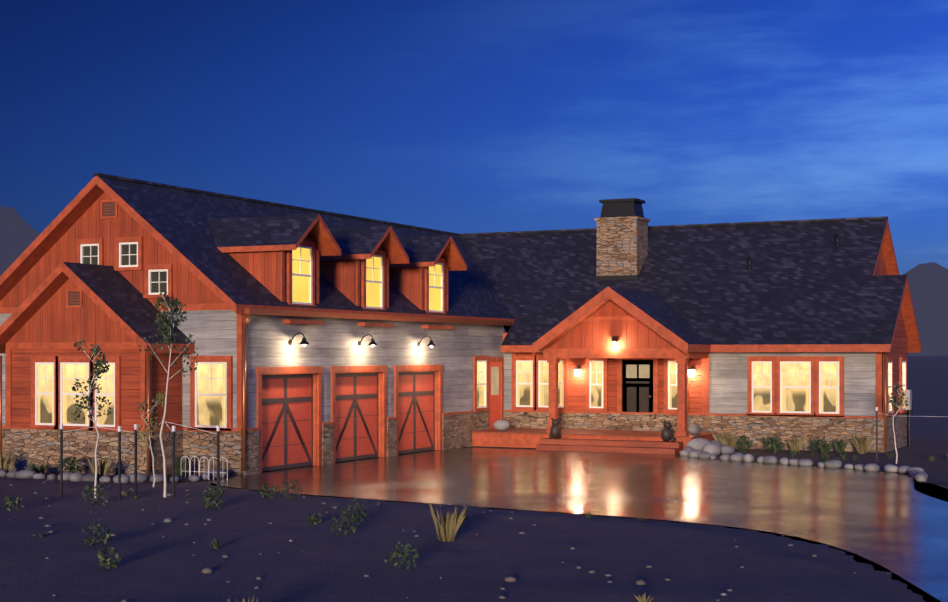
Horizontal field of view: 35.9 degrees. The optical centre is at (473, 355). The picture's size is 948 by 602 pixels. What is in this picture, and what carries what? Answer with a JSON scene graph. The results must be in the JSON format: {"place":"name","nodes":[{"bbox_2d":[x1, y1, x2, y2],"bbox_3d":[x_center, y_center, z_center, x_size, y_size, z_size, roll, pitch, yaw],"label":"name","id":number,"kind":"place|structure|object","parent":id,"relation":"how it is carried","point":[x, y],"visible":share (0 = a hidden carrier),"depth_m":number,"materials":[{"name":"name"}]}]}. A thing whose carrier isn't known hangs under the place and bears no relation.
{"place":"outdoors","nodes":[
{"label":"outdoors","id":0,"kind":"place"},
{"bbox_2d":[0,207,505,332],"bbox_3d":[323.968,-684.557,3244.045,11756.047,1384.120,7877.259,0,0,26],"label":"mountains","id":1,"kind":"structure","parent":0,"point":[18,232],"depth_m":6678.53,"materials":[{"name":"grey"}]},
{"bbox_2d":[0,477,925,601],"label":"ground mound","id":2,"kind":"object","parent":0,"point":[704,563],"visible":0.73,"depth_m":17.25,"materials":[{"name":"brown soil"}]},
{"bbox_2d":[60,424,92,497],"bbox_3d":[-6.676,1.833,24.621,0.680,1.340,0.045,0,0,19],"label":"tree stake","id":3,"kind":"object","parent":2,"relation":"on","point":[61,460],"visible":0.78,"depth_m":24.71,"materials":[{"name":"black metal"}]},
{"bbox_2d":[71,339,111,497],"bbox_3d":[-6.375,1.113,24.526,0.678,2.783,0.659,0,0,-1],"label":"aspen sapling","id":4,"kind":"object","parent":2,"relation":"on","point":[94,350],"visible":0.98,"depth_m":24.39,"materials":[{"name":"green plant"}]},
{"bbox_2d":[99,424,137,495],"bbox_3d":[-6.000,1.833,24.545,0.698,1.340,0.053,0,0,1],"label":"tree stake","id":5,"kind":"object","parent":2,"relation":"on","point":[135,457],"visible":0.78,"depth_m":24.53,"materials":[{"name":"black metal"}]},
{"bbox_2d":[118,426,120,499],"bbox_3d":[-5.804,1.833,23.933,0.040,1.340,0.040,0,0,26],"label":"tree stake","id":6,"kind":"object","parent":2,"relation":"on","point":[119,462],"visible":0.82,"depth_m":23.92,"materials":[{"name":"black metal"}]},
{"bbox_2d":[133,390,168,486],"bbox_3d":[-6.079,1.580,27.131,0.640,1.851,0.656,0,0,26],"label":"aspen sapling","id":7,"kind":"object","parent":2,"relation":"on","point":[159,397],"visible":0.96,"depth_m":27.18,"materials":[{"name":"green plant"}]},
{"bbox_2d":[138,292,198,496],"bbox_3d":[-5.018,0.724,24.314,0.907,3.562,0.822,0,0,26],"label":"aspen sapling","id":8,"kind":"object","parent":2,"relation":"on","point":[171,321],"visible":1,"depth_m":24.26,"materials":[{"name":"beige plant"}]},
{"bbox_2d":[165,422,174,497],"bbox_3d":[-5.036,1.802,24.127,0.052,1.402,0.362,0,0,-42],"label":"tree stake","id":9,"kind":"object","parent":2,"relation":"on","point":[173,461],"visible":0.88,"depth_m":24.00,"materials":[{"name":"black metal"}]},
{"bbox_2d":[165,421,219,495],"bbox_3d":[-4.665,1.801,24.201,0.959,1.404,0.049,0,0,12],"label":"tree stake","id":10,"kind":"object","parent":2,"relation":"on","point":[218,455],"visible":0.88,"depth_m":24.10,"materials":[{"name":"black metal"}]},
{"bbox_2d":[2,479,468,601],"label":"yard shrubs","id":11,"kind":"object","parent":2,"relation":"on","point":[447,530],"visible":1,"depth_m":18.89,"materials":[{"name":"green plant"}]},
{"bbox_2d":[39,490,652,601],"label":"grass tufts","id":12,"kind":"object","parent":2,"relation":"on","point":[216,544],"visible":0.69,"depth_m":18.85,"materials":[{"name":"green plant"}]},
{"bbox_2d":[0,480,888,601],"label":"yard pebbles","id":13,"kind":"object","parent":2,"relation":"on","point":[506,579],"visible":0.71,"depth_m":16.67,"materials":[{"name":"grey stone"}]},
{"bbox_2d":[0,241,947,355],"bbox_3d":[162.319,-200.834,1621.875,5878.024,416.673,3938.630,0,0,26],"label":"mountains","id":14,"kind":"structure","parent":0,"point":[928,284],"depth_m":3339.43,"materials":[{"name":"grey"}]},
{"bbox_2d":[0,0,947,274],"label":"sky","id":15,"kind":"structure","parent":0,"point":[454,116],"materials":[{"name":"blue"}]},
{"bbox_2d":[145,356,947,488],"bbox_3d":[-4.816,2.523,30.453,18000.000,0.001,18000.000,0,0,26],"label":"ground","id":16,"kind":"structure","parent":0,"point":[927,380],"depth_m":64.25,"materials":[{"name":"grey concrete"}]},
{"bbox_2d":[0,192,909,476],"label":"house walls","id":17,"kind":"structure","parent":16,"relation":"on","point":[756,398],"depth_m":32.96,"materials":[{"name":"red wood"}]},
{"bbox_2d":[256,366,322,472],"bbox_3d":[-4.090,1.378,32.074,0.215,2.250,2.610,0,0,26],"label":"garage door","id":18,"kind":"structure","parent":17,"relation":"attached to","point":[289,412],"depth_m":32.23,"materials":[{"name":"red wood"}]},
{"bbox_2d":[288,332,308,345],"bbox_3d":[-3.815,-0.352,31.941,0.505,0.310,0.250,0,0,26],"label":"barn light","id":19,"kind":"object","parent":17,"relation":"attached to","point":[304,341],"visible":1,"depth_m":31.88,"materials":[{"name":"brown metal"}]},
{"bbox_2d":[330,365,387,463],"bbox_3d":[-2.783,1.378,34.775,0.215,2.250,2.610,0,0,26],"label":"garage door","id":20,"kind":"structure","parent":17,"relation":"attached to","point":[359,406],"depth_m":34.97,"materials":[{"name":"red wood"}]},
{"bbox_2d":[358,334,377,345],"bbox_3d":[-2.509,-0.352,34.642,0.505,0.310,0.250,0,0,26],"label":"barn light","id":21,"kind":"object","parent":17,"relation":"attached to","point":[372,342],"visible":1,"depth_m":34.57,"materials":[{"name":"brown metal"}]},
{"bbox_2d":[394,365,442,455],"bbox_3d":[-1.477,1.378,37.475,0.215,2.250,2.610,0,0,26],"label":"garage door","id":22,"kind":"structure","parent":17,"relation":"attached to","point":[418,401],"depth_m":37.67,"materials":[{"name":"red wood"}]},
{"bbox_2d":[417,335,435,346],"bbox_3d":[-1.202,-0.352,37.342,0.505,0.310,0.250,0,0,26],"label":"barn light","id":23,"kind":"object","parent":17,"relation":"attached to","point":[431,344],"visible":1,"depth_m":37.26,"materials":[{"name":"brown metal"}]},
{"bbox_2d":[0,308,890,472],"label":"gutters and downspouts","id":24,"kind":"object","parent":17,"relation":"attached to","point":[250,311],"visible":0.85,"depth_m":34.54,"materials":[{"name":"orange metal"}]},
{"bbox_2d":[0,173,920,352],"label":"house roofs","id":25,"kind":"structure","parent":17,"relation":"on","point":[799,284],"depth_m":39.16,"materials":[{"name":"black"}]},
{"bbox_2d":[594,198,649,279],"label":"chimney","id":26,"kind":"object","parent":25,"relation":"on","point":[621,239],"visible":0.79,"depth_m":42.80,"materials":[{"name":"stone"}]},
{"bbox_2d":[746,234,839,268],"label":"roof vents","id":27,"kind":"object","parent":25,"relation":"on","point":[836,244],"visible":0.56,"depth_m":41.16,"materials":[{"name":"black metal"}]},
{"bbox_2d":[489,357,502,428],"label":"side door","id":28,"kind":"structure","parent":17,"relation":"attached to","point":[496,388],"depth_m":41.65,"materials":[{"name":"red wood"}]},
{"bbox_2d":[574,365,580,375],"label":"wall lamp","id":29,"kind":"object","parent":17,"relation":"attached to","point":[578,371],"visible":0.95,"depth_m":41.00,"materials":[{"name":"white glass"}]},
{"bbox_2d":[616,358,658,411],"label":"front door","id":30,"kind":"structure","parent":17,"relation":"attached to","point":[644,373],"depth_m":40.35,"materials":[{"name":"black wood"}]},
{"bbox_2d":[688,366,694,376],"bbox_3d":[5.904,0.433,39.614,0.150,0.300,0.170,0,0,26],"label":"wall lamp","id":31,"kind":"object","parent":17,"relation":"attached to","point":[691,370],"visible":0.95,"depth_m":39.55,"materials":[{"name":"white glass"}]},
{"bbox_2d":[905,390,912,445],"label":"utility meters","id":32,"kind":"object","parent":17,"relation":"attached to","point":[909,407],"visible":0.98,"depth_m":40.28,"materials":[{"name":"grey metal"}]},
{"bbox_2d":[8,448,947,482],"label":"planting beds","id":33,"kind":"object","parent":16,"relation":"on","point":[936,470],"visible":0.27,"depth_m":34.93,"materials":[{"name":"brown soil"}]},
{"bbox_2d":[0,452,192,479],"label":"shrubs","id":34,"kind":"object","parent":33,"relation":"on","point":[181,469],"visible":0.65,"depth_m":30.00,"materials":[{"name":"green plant"}]},
{"bbox_2d":[0,468,225,482],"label":"rock border","id":35,"kind":"object","parent":33,"relation":"on","point":[70,476],"visible":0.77,"depth_m":29.01,"materials":[{"name":"grey stone"}]},
{"bbox_2d":[181,456,227,480],"bbox_3d":[-5.413,2.267,29.298,1.144,0.472,0.014,0,0,26],"label":"wire border fence","id":36,"kind":"object","parent":33,"relation":"on","point":[194,471],"visible":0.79,"depth_m":29.34,"materials":[{"name":"white metal"}]},
{"bbox_2d":[683,438,734,454],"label":"boulders","id":37,"kind":"object","parent":33,"relation":"on","point":[715,447],"visible":0.73,"depth_m":36.58,"materials":[{"name":"grey stone"}]},
{"bbox_2d":[679,450,927,480],"bbox_3d":[7.491,2.429,32.880,1.430,0.249,8.434,0,0,-28],"label":"rock border","id":38,"kind":"object","parent":33,"relation":"on","point":[917,473],"visible":0.85,"depth_m":32.94,"materials":[{"name":"grey stone"}]},
{"bbox_2d":[711,430,947,461],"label":"shrubs","id":39,"kind":"object","parent":33,"relation":"on","point":[772,444],"visible":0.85,"depth_m":37.40,"materials":[{"name":"green plant"}]},
{"bbox_2d":[876,407,893,461],"bbox_3d":[9.565,1.858,33.901,0.054,1.290,0.610,0,0,-35],"label":"tree stake","id":40,"kind":"object","parent":33,"relation":"on","point":[877,433],"visible":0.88,"depth_m":34.11,"materials":[{"name":"black metal"}]},
{"bbox_2d":[887,381,909,463],"bbox_3d":[9.780,1.552,33.704,0.479,1.905,0.554,0,0,26],"label":"aspen sapling","id":41,"kind":"object","parent":33,"relation":"on","point":[894,398],"visible":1,"depth_m":33.68,"materials":[{"name":"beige plant"}]},
{"bbox_2d":[471,286,716,453],"bbox_3d":[3.104,0.357,39.441,6.290,4.291,2.920,0,0,26],"label":"front porch","id":42,"kind":"object","parent":16,"relation":"on","point":[638,332],"visible":0.85,"depth_m":38.45,"materials":[{"name":"red wood"}]},
{"bbox_2d":[493,419,509,430],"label":"boulder","id":43,"kind":"object","parent":42,"relation":"on","point":[501,425],"visible":1,"depth_m":40.13,"materials":[{"name":"grey stone"}]},
{"bbox_2d":[549,418,561,438],"bbox_3d":[2.162,1.946,38.881,0.347,0.558,0.390,0,0,6],"label":"bear statue","id":44,"kind":"object","parent":42,"relation":"on","point":[555,431],"visible":1,"depth_m":38.77,"materials":[{"name":"brown metal"}]},
{"bbox_2d":[612,336,617,343],"bbox_3d":[3.700,-0.392,38.456,0.150,0.210,0.175,0,0,26],"label":"wall lamp","id":45,"kind":"object","parent":42,"relation":"on","point":[614,339],"visible":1,"depth_m":38.45,"materials":[{"name":"brown metal"}]},
{"bbox_2d":[661,420,675,441],"bbox_3d":[4.969,1.945,37.522,0.392,0.555,0.347,0,0,-44],"label":"bear statue","id":46,"kind":"object","parent":42,"relation":"on","point":[667,432],"visible":1,"depth_m":37.43,"materials":[{"name":"brown metal"}]},
{"bbox_2d":[687,424,701,434],"bbox_3d":[5.761,1.953,38.279,0.357,0.287,0.375,0,0,26],"label":"boulder","id":47,"kind":"object","parent":42,"relation":"on","point":[694,429],"visible":0.94,"depth_m":38.16,"materials":[{"name":"grey stone"}]},
{"bbox_2d":[211,448,947,601],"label":"driveway","id":48,"kind":"structure","parent":0,"point":[895,524],"depth_m":26.58,"materials":[{"name":"grey concrete"}]}
]}

